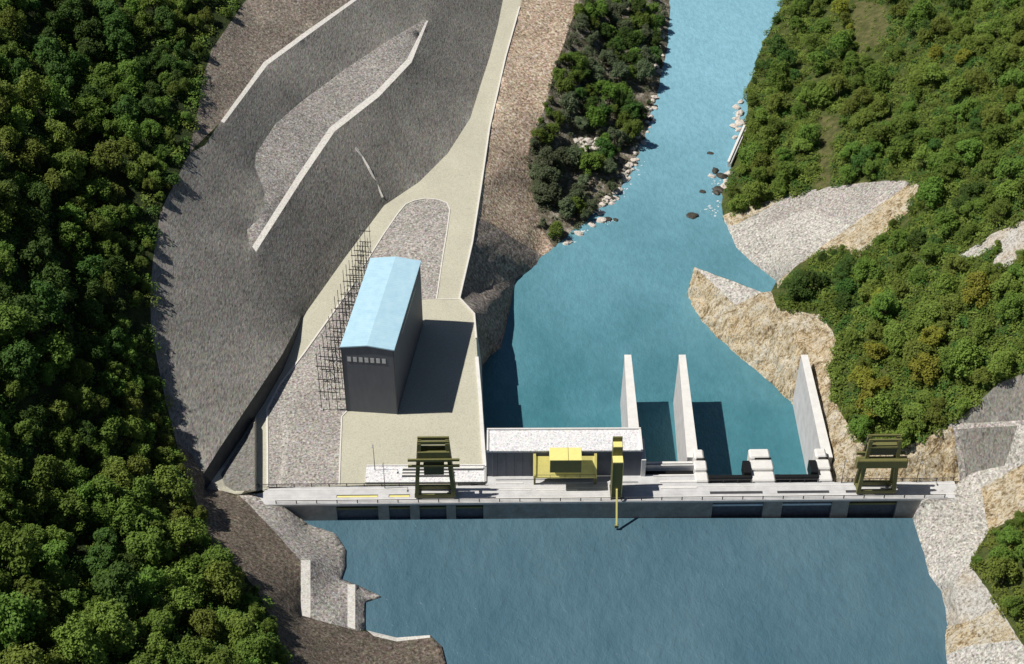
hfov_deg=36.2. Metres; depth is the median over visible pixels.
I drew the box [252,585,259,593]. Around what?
broadleaf tree
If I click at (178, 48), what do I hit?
broadleaf tree
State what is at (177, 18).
broadleaf tree
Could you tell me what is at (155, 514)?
broadleaf tree
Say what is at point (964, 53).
hillside tree
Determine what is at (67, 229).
broadleaf tree
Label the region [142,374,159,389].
broadleaf tree
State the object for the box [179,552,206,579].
broadleaf tree
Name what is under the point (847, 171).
hillside tree
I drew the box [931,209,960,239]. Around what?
hillside tree
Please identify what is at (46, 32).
broadleaf tree
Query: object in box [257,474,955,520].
dam
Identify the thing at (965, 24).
hillside tree
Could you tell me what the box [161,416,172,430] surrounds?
broadleaf tree
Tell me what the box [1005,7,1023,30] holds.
hillside tree
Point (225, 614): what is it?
broadleaf tree
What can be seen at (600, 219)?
boulder
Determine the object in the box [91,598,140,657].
broadleaf tree
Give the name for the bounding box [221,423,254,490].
gravel mound
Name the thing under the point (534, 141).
riverside tree
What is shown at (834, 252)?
hillside tree
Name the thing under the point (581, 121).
riverside tree
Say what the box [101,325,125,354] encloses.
broadleaf tree
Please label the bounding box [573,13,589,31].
riverside tree
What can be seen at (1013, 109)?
hillside tree
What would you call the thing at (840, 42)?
hillside tree
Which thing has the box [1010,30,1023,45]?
hillside tree
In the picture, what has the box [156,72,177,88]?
broadleaf tree
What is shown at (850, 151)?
hillside tree
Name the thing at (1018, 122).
hillside tree
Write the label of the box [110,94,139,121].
broadleaf tree
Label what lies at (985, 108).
hillside tree
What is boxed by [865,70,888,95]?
hillside tree
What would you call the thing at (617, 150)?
riverside tree
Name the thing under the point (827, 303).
undergrowth
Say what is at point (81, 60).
broadleaf tree
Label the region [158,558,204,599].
broadleaf tree
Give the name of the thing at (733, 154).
quay wall
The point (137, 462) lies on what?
broadleaf tree
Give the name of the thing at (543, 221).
riverside tree
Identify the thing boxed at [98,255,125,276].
broadleaf tree
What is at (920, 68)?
hillside tree
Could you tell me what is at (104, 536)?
broadleaf tree
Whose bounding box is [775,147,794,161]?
hillside tree
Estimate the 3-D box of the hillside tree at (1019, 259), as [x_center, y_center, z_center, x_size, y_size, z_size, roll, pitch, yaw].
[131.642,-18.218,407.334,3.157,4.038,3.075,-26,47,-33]
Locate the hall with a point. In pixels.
(379, 342)
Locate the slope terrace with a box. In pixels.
[247,19,425,247]
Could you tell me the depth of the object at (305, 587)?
366.44 m
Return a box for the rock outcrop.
[959,220,1023,268]
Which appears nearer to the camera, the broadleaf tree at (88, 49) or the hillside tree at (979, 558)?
the hillside tree at (979, 558)
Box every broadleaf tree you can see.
[0,0,28,12]
[0,5,21,36]
[0,34,19,50]
[0,41,22,64]
[0,53,9,67]
[0,79,22,112]
[0,94,9,119]
[0,126,20,150]
[0,139,14,166]
[0,152,4,178]
[0,179,20,203]
[0,181,15,216]
[0,211,12,231]
[0,241,14,259]
[0,248,16,284]
[0,283,16,305]
[0,301,39,345]
[0,339,41,382]
[0,379,27,402]
[0,422,10,446]
[0,446,4,459]
[0,453,22,490]
[0,487,23,519]
[0,521,23,548]
[0,523,43,587]
[0,573,11,592]
[0,590,47,648]
[0,642,43,663]
[5,56,32,85]
[5,105,32,139]
[5,292,49,339]
[6,6,26,36]
[9,419,42,445]
[10,170,30,192]
[10,574,59,614]
[14,68,52,121]
[15,207,48,240]
[17,235,57,274]
[17,405,46,427]
[18,139,49,175]
[18,276,66,323]
[18,523,46,542]
[22,486,55,522]
[23,603,59,644]
[24,0,40,12]
[24,179,52,213]
[25,34,42,51]
[28,454,69,493]
[30,330,74,372]
[32,35,66,66]
[32,76,69,114]
[32,539,68,575]
[35,139,50,163]
[36,362,57,385]
[39,26,60,46]
[39,264,78,305]
[39,564,77,590]
[41,168,68,200]
[41,525,75,547]
[44,11,64,31]
[44,60,74,88]
[44,488,89,537]
[44,646,75,663]
[45,118,77,150]
[45,399,73,424]
[46,426,84,457]
[48,146,88,190]
[50,610,108,663]
[52,0,86,10]
[53,322,74,342]
[53,587,88,616]
[55,0,83,31]
[55,201,86,226]
[56,221,91,253]
[60,383,94,419]
[60,458,89,487]
[61,338,76,356]
[63,196,94,221]
[64,148,87,176]
[65,50,90,72]
[65,358,93,382]
[67,117,93,143]
[67,479,102,508]
[71,254,105,283]
[73,16,101,45]
[73,94,109,121]
[74,420,96,445]
[75,178,111,208]
[76,37,106,65]
[76,84,108,105]
[76,278,105,303]
[76,605,103,632]
[78,110,102,136]
[80,335,109,362]
[81,212,113,240]
[81,544,115,577]
[81,595,110,608]
[84,438,109,469]
[85,73,115,98]
[85,153,108,180]
[86,394,109,416]
[86,500,119,532]
[88,559,141,611]
[89,473,134,510]
[90,0,118,14]
[91,62,123,88]
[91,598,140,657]
[92,240,121,260]
[92,527,118,550]
[93,0,123,29]
[93,139,121,170]
[93,205,120,230]
[93,569,118,593]
[94,415,130,449]
[97,370,127,397]
[97,455,125,481]
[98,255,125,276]
[99,271,117,298]
[99,458,135,489]
[100,10,131,48]
[100,117,123,140]
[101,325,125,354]
[103,32,135,59]
[103,299,125,322]
[104,182,125,205]
[104,231,128,248]
[104,360,131,383]
[105,83,130,109]
[105,496,150,544]
[107,203,128,227]
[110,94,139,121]
[111,314,131,335]
[115,75,146,102]
[116,113,144,142]
[116,552,142,576]
[117,5,130,23]
[117,348,137,366]
[118,59,143,83]
[118,136,140,159]
[118,381,143,407]
[118,651,159,663]
[119,334,137,353]
[119,396,142,419]
[120,201,138,222]
[120,526,172,570]
[122,0,144,16]
[123,161,145,182]
[123,272,141,285]
[123,374,143,397]
[124,240,145,258]
[124,415,145,442]
[126,441,150,460]
[126,476,159,510]
[126,564,166,609]
[127,454,151,479]
[128,221,144,235]
[129,291,143,305]
[132,10,160,37]
[132,55,151,78]
[132,255,148,267]
[132,334,143,351]
[132,609,174,642]
[135,417,156,442]
[136,279,149,292]
[137,151,156,168]
[137,506,169,528]
[138,0,168,17]
[138,96,159,120]
[139,631,179,663]
[140,118,161,139]
[140,177,157,193]
[141,237,154,250]
[142,52,165,70]
[142,357,155,370]
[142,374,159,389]
[143,80,159,99]
[144,519,175,547]
[146,387,160,400]
[146,413,162,432]
[147,170,161,183]
[149,463,188,501]
[151,6,175,34]
[151,145,167,161]
[151,601,180,624]
[152,43,171,62]
[152,446,174,464]
[154,161,168,173]
[154,191,165,200]
[155,96,170,116]
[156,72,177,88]
[157,52,176,74]
[158,406,166,412]
[158,433,175,447]
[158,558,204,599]
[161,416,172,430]
[161,516,204,558]
[163,126,175,145]
[164,586,202,620]
[166,0,187,11]
[166,81,179,96]
[166,508,188,524]
[166,651,194,663]
[169,9,187,27]
[170,68,182,80]
[171,60,186,73]
[173,39,188,58]
[174,27,191,41]
[174,452,186,463]
[175,634,214,663]
[176,462,185,472]
[177,77,190,92]
[179,496,196,512]
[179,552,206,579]
[181,111,191,123]
[183,483,193,491]
[184,61,194,72]
[186,0,199,7]
[187,14,205,32]
[189,607,222,639]
[191,41,202,53]
[192,535,209,546]
[193,505,208,519]
[195,525,211,540]
[195,644,243,663]
[197,6,214,22]
[199,48,208,58]
[199,544,235,572]
[201,558,242,604]
[215,606,242,632]
[219,611,255,650]
[222,7,232,17]
[232,570,245,595]
[233,565,246,580]
[233,630,276,663]
[240,592,258,605]
[242,656,260,663]
[246,602,265,621]
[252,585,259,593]
[259,617,278,636]
[270,637,281,650]
[274,649,288,663]
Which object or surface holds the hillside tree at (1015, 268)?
on the hillside at (984, 553)
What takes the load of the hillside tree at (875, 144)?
on the hillside at (984, 553)
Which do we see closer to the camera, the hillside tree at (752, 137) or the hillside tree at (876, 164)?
the hillside tree at (876, 164)
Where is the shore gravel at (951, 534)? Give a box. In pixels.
[913,481,987,590]
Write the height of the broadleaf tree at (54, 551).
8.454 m
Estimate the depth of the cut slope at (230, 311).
459.10 m
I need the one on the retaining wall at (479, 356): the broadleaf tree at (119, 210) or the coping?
the coping
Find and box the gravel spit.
[695,267,760,304]
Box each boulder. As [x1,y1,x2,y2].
[562,240,572,244]
[574,231,582,235]
[584,138,592,142]
[588,221,595,227]
[596,217,605,222]
[686,212,697,218]
[712,167,718,173]
[712,186,723,192]
[712,190,719,194]
[716,173,727,178]
[729,123,737,127]
[732,104,740,109]
[735,120,745,125]
[736,109,743,116]
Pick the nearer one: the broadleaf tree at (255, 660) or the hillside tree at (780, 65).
the broadleaf tree at (255, 660)
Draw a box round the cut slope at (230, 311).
[150,0,502,473]
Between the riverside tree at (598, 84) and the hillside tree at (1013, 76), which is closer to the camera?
the hillside tree at (1013, 76)
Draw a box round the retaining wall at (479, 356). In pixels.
[476,326,487,475]
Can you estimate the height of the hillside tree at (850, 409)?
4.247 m
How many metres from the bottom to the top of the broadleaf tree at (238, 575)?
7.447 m
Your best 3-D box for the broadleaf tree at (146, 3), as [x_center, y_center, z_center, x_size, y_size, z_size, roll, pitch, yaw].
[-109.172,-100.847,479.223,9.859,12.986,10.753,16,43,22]
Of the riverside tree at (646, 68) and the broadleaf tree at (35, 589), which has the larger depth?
the riverside tree at (646, 68)
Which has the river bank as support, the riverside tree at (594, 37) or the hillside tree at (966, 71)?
the riverside tree at (594, 37)
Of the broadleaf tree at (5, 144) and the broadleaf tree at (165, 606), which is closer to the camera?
the broadleaf tree at (165, 606)
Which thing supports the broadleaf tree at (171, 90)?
on the hillside at (138, 316)
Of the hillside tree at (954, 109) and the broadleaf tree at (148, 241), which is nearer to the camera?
the broadleaf tree at (148, 241)
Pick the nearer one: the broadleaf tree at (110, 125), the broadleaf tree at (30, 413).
the broadleaf tree at (30, 413)
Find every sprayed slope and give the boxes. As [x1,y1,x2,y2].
[948,374,1023,426]
[960,426,1016,476]
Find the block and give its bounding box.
[365,464,484,484]
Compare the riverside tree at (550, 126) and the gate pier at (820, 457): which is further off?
the riverside tree at (550, 126)
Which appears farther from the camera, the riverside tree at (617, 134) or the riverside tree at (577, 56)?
the riverside tree at (577, 56)
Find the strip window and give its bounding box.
[402,286,415,332]
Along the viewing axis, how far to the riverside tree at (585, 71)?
556.57 m
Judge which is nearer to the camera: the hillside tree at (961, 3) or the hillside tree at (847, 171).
the hillside tree at (847, 171)
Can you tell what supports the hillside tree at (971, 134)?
on the hillside at (984, 553)
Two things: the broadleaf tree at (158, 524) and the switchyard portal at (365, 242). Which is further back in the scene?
the switchyard portal at (365, 242)
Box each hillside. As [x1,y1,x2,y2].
[0,0,395,663]
[709,0,1023,645]
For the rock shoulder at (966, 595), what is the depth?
364.05 m
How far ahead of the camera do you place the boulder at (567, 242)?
502.52 m
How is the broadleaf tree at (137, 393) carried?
on the hillside at (138, 316)
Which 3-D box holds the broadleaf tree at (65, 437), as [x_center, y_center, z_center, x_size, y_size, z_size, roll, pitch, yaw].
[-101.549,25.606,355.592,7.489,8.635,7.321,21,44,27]
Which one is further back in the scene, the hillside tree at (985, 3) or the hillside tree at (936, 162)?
the hillside tree at (985, 3)
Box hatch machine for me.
[533,448,596,484]
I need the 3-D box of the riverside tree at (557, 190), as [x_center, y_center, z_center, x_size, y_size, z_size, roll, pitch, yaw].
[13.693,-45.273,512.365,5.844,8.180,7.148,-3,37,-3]
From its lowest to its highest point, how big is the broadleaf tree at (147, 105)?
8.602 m
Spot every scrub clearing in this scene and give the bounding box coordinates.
[816,115,841,190]
[852,0,888,55]
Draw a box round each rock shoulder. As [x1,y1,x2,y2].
[941,565,1023,646]
[981,464,1023,530]
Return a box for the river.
[482,0,806,474]
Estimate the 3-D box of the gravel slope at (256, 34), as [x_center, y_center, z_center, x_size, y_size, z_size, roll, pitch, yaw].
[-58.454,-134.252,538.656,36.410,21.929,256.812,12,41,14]
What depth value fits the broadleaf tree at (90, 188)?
413.38 m
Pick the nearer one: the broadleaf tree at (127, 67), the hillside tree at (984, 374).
the hillside tree at (984, 374)
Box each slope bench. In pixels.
[221,0,355,122]
[252,21,427,250]
[950,420,1023,480]
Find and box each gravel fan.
[724,197,889,280]
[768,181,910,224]
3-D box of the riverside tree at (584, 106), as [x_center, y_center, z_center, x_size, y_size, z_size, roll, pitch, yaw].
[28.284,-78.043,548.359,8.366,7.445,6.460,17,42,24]
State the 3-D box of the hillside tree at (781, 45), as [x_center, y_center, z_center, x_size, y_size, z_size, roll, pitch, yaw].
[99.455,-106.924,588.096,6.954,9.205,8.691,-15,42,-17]
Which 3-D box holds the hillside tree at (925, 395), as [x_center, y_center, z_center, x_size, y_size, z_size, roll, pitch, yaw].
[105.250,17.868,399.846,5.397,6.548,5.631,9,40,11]
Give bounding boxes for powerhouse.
[487,427,645,476]
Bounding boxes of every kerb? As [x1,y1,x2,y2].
[266,282,355,486]
[338,411,346,484]
[364,198,449,298]
[459,6,519,338]
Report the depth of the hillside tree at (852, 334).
425.50 m
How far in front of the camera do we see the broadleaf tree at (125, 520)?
343.81 m
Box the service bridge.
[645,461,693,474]
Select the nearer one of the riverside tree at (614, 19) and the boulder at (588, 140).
the boulder at (588, 140)
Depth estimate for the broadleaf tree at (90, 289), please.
390.91 m
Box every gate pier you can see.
[693,450,708,482]
[747,449,774,482]
[812,449,832,481]
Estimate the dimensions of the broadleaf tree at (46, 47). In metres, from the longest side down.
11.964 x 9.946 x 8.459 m
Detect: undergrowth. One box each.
[0,0,293,663]
[524,0,667,242]
[723,0,1023,444]
[969,510,1023,638]
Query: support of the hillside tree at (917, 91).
on the hillside at (984, 553)
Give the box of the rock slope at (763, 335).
[686,267,959,483]
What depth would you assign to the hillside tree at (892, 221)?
467.22 m
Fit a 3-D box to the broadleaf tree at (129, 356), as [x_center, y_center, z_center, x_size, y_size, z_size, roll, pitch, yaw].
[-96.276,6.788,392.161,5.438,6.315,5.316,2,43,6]
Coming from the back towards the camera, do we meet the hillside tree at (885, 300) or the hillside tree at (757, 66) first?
the hillside tree at (757, 66)
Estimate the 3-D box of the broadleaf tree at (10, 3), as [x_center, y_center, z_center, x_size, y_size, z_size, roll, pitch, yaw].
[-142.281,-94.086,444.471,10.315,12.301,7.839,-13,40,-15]
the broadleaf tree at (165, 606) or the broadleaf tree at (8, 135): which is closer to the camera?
the broadleaf tree at (165, 606)
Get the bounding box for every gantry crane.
[408,436,459,498]
[854,434,908,494]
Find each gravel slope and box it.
[176,442,445,663]
[190,0,350,152]
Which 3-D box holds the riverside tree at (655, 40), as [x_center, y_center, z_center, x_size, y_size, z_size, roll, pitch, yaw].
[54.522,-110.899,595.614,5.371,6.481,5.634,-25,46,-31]
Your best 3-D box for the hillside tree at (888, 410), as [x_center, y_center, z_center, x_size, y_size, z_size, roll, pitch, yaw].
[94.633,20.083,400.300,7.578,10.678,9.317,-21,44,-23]
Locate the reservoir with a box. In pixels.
[305,518,947,663]
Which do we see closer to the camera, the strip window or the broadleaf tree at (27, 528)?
the broadleaf tree at (27, 528)
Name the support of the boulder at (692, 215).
in the river
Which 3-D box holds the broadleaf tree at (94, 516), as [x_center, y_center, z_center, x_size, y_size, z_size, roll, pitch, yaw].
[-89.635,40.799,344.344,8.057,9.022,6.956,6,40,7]
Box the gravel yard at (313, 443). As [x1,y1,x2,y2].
[269,281,361,487]
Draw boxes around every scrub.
[815,113,844,189]
[852,5,888,56]
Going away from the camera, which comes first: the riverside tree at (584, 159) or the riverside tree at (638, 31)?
the riverside tree at (584, 159)
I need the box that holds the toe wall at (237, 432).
[204,315,302,488]
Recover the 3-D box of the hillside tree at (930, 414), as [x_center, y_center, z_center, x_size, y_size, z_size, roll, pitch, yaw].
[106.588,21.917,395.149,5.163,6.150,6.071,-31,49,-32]
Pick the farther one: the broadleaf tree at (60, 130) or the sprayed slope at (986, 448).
the broadleaf tree at (60, 130)
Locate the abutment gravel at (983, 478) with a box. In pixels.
[962,425,1023,488]
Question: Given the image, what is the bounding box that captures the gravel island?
[362,199,448,299]
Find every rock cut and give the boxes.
[723,197,782,224]
[776,181,918,287]
[945,607,1016,654]
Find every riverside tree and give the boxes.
[528,163,539,177]
[529,137,539,146]
[529,182,554,202]
[530,127,546,142]
[531,178,548,193]
[532,145,558,168]
[534,165,559,183]
[536,123,548,132]
[539,131,553,144]
[539,217,546,226]
[545,107,551,115]
[545,122,559,136]
[548,168,562,182]
[548,182,561,203]
[548,220,564,236]
[550,67,568,80]
[551,110,564,124]
[551,160,564,171]
[552,146,571,165]
[554,77,576,95]
[555,109,570,123]
[558,52,570,64]
[558,196,575,218]
[559,91,579,114]
[565,51,577,64]
[565,146,584,167]
[566,37,572,46]
[566,192,581,207]
[567,69,584,83]
[569,51,589,70]
[569,183,585,193]
[569,195,586,214]
[572,3,585,15]
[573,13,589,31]
[574,87,586,99]
[574,116,588,129]
[575,187,589,201]
[576,65,591,81]
[577,150,600,175]
[577,174,589,185]
[579,208,591,220]
[580,45,597,59]
[581,97,601,111]
[583,83,596,96]
[584,0,596,6]
[584,7,598,18]
[585,2,594,14]
[585,96,598,103]
[585,105,606,130]
[586,14,599,30]
[586,30,600,46]
[586,64,605,81]
[586,199,597,212]
[587,57,597,74]
[588,153,607,167]
[591,79,606,91]
[593,0,607,18]
[594,137,615,158]
[595,102,614,118]
[596,128,603,134]
[598,22,611,40]
[598,49,618,66]
[599,81,619,103]
[599,133,611,141]
[601,158,617,176]
[602,0,617,15]
[602,42,617,51]
[604,47,615,63]
[605,25,618,39]
[606,181,617,189]
[607,2,628,18]
[607,127,626,146]
[609,14,620,23]
[609,103,618,117]
[610,60,629,82]
[610,143,621,155]
[611,35,625,51]
[611,90,626,105]
[613,51,622,62]
[615,81,633,99]
[615,110,631,131]
[615,133,630,143]
[616,18,633,36]
[616,18,635,29]
[617,105,637,118]
[618,26,632,45]
[619,119,643,137]
[620,49,643,65]
[620,93,637,106]
[621,0,631,8]
[625,30,644,49]
[626,64,638,79]
[626,101,642,118]
[627,47,646,61]
[628,0,645,15]
[629,15,643,28]
[631,28,642,43]
[635,11,650,29]
[635,58,655,83]
[637,45,658,62]
[637,107,648,118]
[639,24,654,38]
[642,32,650,43]
[643,2,661,16]
[644,12,655,25]
[648,23,659,35]
[648,46,661,62]
[649,32,662,46]
[655,13,665,26]
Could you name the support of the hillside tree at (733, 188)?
on the hillside at (984, 553)
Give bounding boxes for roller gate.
[708,461,751,482]
[774,460,818,481]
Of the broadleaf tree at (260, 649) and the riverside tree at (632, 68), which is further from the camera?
the riverside tree at (632, 68)
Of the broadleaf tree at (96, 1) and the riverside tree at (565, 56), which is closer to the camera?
the broadleaf tree at (96, 1)
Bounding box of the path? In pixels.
[277,409,287,485]
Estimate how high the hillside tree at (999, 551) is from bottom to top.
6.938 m
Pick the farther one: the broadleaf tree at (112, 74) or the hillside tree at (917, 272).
the broadleaf tree at (112, 74)
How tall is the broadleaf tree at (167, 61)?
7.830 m
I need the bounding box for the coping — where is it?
[475,357,485,481]
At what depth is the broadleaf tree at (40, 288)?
372.75 m
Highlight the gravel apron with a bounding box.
[239,494,380,630]
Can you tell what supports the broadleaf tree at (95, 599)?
on the hillside at (138, 316)
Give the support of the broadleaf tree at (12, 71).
on the hillside at (138, 316)
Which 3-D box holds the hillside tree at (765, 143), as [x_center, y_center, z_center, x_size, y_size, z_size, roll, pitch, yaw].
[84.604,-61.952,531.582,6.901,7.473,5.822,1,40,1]
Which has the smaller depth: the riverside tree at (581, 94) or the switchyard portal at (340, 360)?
the switchyard portal at (340, 360)
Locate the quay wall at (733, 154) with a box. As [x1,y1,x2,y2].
[727,125,745,166]
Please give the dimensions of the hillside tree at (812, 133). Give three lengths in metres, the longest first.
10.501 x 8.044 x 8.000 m
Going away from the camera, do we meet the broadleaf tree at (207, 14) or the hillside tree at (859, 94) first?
the broadleaf tree at (207, 14)
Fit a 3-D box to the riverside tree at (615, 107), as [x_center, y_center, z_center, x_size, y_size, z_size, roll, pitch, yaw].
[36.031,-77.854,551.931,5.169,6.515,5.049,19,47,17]
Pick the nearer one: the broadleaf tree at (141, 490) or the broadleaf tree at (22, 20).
the broadleaf tree at (141, 490)
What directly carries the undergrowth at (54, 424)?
on the hillside at (138, 316)
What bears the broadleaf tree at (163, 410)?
on the hillside at (138, 316)
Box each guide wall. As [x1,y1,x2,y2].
[620,355,638,426]
[673,355,697,460]
[793,355,832,473]
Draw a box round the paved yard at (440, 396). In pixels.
[207,0,520,494]
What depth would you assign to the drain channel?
486.82 m
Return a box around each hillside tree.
[727,184,742,197]
[728,193,748,211]
[735,163,749,176]
[738,140,765,167]
[741,180,769,203]
[744,120,762,136]
[746,94,760,106]
[746,132,758,142]
[749,110,755,117]
[749,166,768,182]
[750,150,772,169]
[753,63,761,71]
[754,107,769,123]
[754,139,770,152]
[756,125,778,144]
[759,57,779,75]
[765,34,788,56]
[765,70,789,90]
[765,86,778,104]
[765,164,779,176]
[766,60,789,77]
[766,92,789,110]
[767,116,786,135]
[772,15,779,22]
[772,176,787,195]
[774,160,801,182]
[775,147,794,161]
[776,48,796,67]
[782,273,812,300]
[786,6,798,18]
[788,69,799,80]
[789,16,806,34]
[790,0,807,16]
[790,101,807,116]
[791,138,812,152]
[792,120,810,135]
[795,86,819,109]
[796,80,816,103]
[796,123,819,144]
[799,269,820,291]
[801,33,822,51]
[806,51,828,74]
[810,0,823,15]
[811,80,835,106]
[812,18,832,35]
[812,270,831,289]
[814,45,828,56]
[817,251,827,260]
[822,48,836,58]
[824,57,848,74]
[826,72,849,96]
[827,30,852,56]
[830,0,848,15]
[830,249,837,256]
[831,264,848,283]
[832,138,840,144]
[832,291,857,312]
[833,276,859,298]
[833,367,841,376]
[836,253,857,274]
[837,12,852,23]
[837,165,857,183]
[838,117,847,125]
[838,141,862,163]
[839,98,859,115]
[839,244,846,251]
[841,55,864,77]
[843,405,856,418]
[844,328,860,346]
[845,23,853,29]
[845,50,857,58]
[846,29,854,39]
[846,365,874,390]
[847,75,864,89]
[848,108,872,128]
[849,145,875,174]
[850,255,882,282]
[850,414,873,436]
[852,85,872,105]
[852,356,870,368]
[855,377,886,419]
[857,278,884,298]
[860,56,875,67]
[862,158,883,178]
[862,388,899,425]
[863,340,888,362]
[864,62,892,87]
[864,122,894,149]
[864,320,884,339]
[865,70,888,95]
[866,138,883,158]
[866,289,900,323]
[868,91,890,117]
[869,287,883,310]
[874,233,890,245]
[875,376,892,395]
[880,120,896,135]
[882,319,909,344]
[885,137,917,164]
[886,228,910,250]
[887,332,907,356]
[888,35,894,42]
[888,46,904,59]
[888,218,897,226]
[889,0,908,16]
[889,111,918,136]
[891,251,916,271]
[891,278,908,298]
[891,421,914,447]
[900,100,918,113]
[900,133,913,145]
[902,339,938,365]
[903,9,927,35]
[903,402,926,430]
[905,228,930,249]
[906,206,916,214]
[907,73,925,90]
[908,0,936,22]
[908,264,927,283]
[908,352,943,385]
[909,85,926,101]
[910,144,935,169]
[911,57,935,77]
[911,299,944,329]
[913,127,932,144]
[914,201,923,209]
[915,176,945,209]
[915,389,932,408]
[916,18,932,39]
[917,27,932,45]
[917,325,945,346]
[919,241,945,263]
[921,408,946,425]
[922,62,947,82]
[926,146,957,175]
[926,233,944,246]
[927,138,943,153]
[928,43,942,60]
[929,15,952,36]
[929,115,955,137]
[929,396,946,413]
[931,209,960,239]
[932,320,950,331]
[933,271,959,296]
[934,345,963,377]
[935,206,950,224]
[936,159,961,183]
[937,292,962,320]
[942,253,969,278]
[944,133,967,155]
[945,103,968,124]
[946,0,968,9]
[946,336,988,377]
[947,27,963,40]
[947,77,970,101]
[951,8,968,23]
[951,136,983,166]
[951,195,970,217]
[953,48,971,64]
[955,396,972,413]
[956,179,986,205]
[957,15,973,34]
[957,221,979,241]
[958,277,975,290]
[959,98,981,119]
[959,198,986,220]
[960,34,979,53]
[961,67,979,84]
[961,270,990,309]
[963,129,984,142]
[965,67,991,94]
[966,118,984,132]
[967,366,991,384]
[969,106,983,121]
[971,316,993,342]
[971,554,977,563]
[973,22,995,41]
[973,33,992,55]
[976,148,1005,177]
[977,556,983,562]
[978,102,994,124]
[978,262,1002,276]
[980,0,993,10]
[980,185,999,204]
[981,104,1008,128]
[983,121,1016,149]
[984,54,1014,83]
[986,346,1015,377]
[987,197,1013,224]
[987,271,1023,296]
[987,543,1018,565]
[987,555,1019,584]
[988,272,1002,283]
[990,15,1006,36]
[990,44,1011,69]
[992,530,1000,535]
[993,155,1023,184]
[993,178,1023,202]
[993,246,1002,252]
[993,291,1023,319]
[994,239,1001,246]
[994,262,1002,269]
[996,523,1023,547]
[997,67,1023,88]
[999,595,1023,616]
[1000,0,1019,9]
[1001,24,1016,42]
[1002,85,1018,104]
[1004,102,1023,119]
[1004,519,1014,526]
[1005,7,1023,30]
[1006,45,1023,60]
[1007,262,1022,284]
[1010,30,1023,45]
[1012,112,1023,129]
[1013,174,1023,203]
[1013,255,1023,265]
[1013,543,1023,561]
[1014,510,1023,518]
[1014,516,1023,528]
[1015,88,1023,109]
[1015,249,1023,256]
[1016,334,1023,350]
[1017,6,1023,26]
[1018,134,1023,151]
[1019,267,1023,285]
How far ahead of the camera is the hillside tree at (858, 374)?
411.24 m
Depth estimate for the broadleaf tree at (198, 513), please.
367.45 m
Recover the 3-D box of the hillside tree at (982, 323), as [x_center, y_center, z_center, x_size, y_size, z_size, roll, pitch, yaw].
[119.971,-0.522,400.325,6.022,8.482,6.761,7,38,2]
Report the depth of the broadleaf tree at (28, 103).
416.81 m
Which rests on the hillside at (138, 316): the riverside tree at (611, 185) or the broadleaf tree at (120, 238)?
the broadleaf tree at (120, 238)
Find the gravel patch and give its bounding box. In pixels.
[946,639,1023,663]
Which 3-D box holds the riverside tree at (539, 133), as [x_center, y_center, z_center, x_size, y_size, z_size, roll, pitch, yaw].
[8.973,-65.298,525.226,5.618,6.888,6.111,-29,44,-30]
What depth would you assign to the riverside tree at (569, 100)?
540.12 m
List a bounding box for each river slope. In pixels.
[461,218,542,365]
[477,0,578,254]
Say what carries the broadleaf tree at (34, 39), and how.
on the hillside at (138, 316)
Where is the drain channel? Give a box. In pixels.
[355,147,383,197]
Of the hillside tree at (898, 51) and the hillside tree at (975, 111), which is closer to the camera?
the hillside tree at (975, 111)
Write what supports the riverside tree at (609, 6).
on the river bank
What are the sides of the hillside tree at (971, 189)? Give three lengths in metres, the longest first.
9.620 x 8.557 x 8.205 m
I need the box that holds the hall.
[340,256,422,414]
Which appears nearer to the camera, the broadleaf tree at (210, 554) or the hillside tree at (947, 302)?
the broadleaf tree at (210, 554)
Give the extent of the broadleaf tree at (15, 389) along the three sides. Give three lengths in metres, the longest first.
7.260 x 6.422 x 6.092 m
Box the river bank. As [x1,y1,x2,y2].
[528,0,669,246]
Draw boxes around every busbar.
[320,245,360,376]
[328,244,365,377]
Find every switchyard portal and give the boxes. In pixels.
[316,354,337,410]
[319,344,340,399]
[322,335,342,389]
[325,324,342,379]
[328,316,345,368]
[331,309,346,358]
[334,296,349,347]
[337,290,352,338]
[340,284,354,329]
[343,270,357,320]
[346,269,360,311]
[349,261,362,302]
[351,247,364,292]
[354,241,366,284]
[357,239,368,275]
[358,220,371,266]
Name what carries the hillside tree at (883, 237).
on the hillside at (984, 553)
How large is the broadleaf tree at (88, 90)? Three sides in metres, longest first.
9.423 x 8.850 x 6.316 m
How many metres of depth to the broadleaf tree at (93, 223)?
405.62 m
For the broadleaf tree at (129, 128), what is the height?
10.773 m
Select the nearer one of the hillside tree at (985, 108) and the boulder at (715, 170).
the hillside tree at (985, 108)
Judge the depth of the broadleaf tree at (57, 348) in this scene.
366.00 m
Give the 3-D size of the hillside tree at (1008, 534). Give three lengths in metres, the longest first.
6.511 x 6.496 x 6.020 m
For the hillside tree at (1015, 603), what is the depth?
348.41 m
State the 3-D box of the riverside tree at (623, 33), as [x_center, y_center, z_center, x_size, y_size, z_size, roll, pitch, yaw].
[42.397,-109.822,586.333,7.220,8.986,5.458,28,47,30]
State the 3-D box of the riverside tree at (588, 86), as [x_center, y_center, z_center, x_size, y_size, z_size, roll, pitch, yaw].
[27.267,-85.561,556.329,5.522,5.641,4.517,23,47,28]
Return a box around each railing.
[256,483,414,487]
[275,494,945,503]
[458,482,485,485]
[708,479,752,482]
[775,479,818,482]
[834,477,953,481]

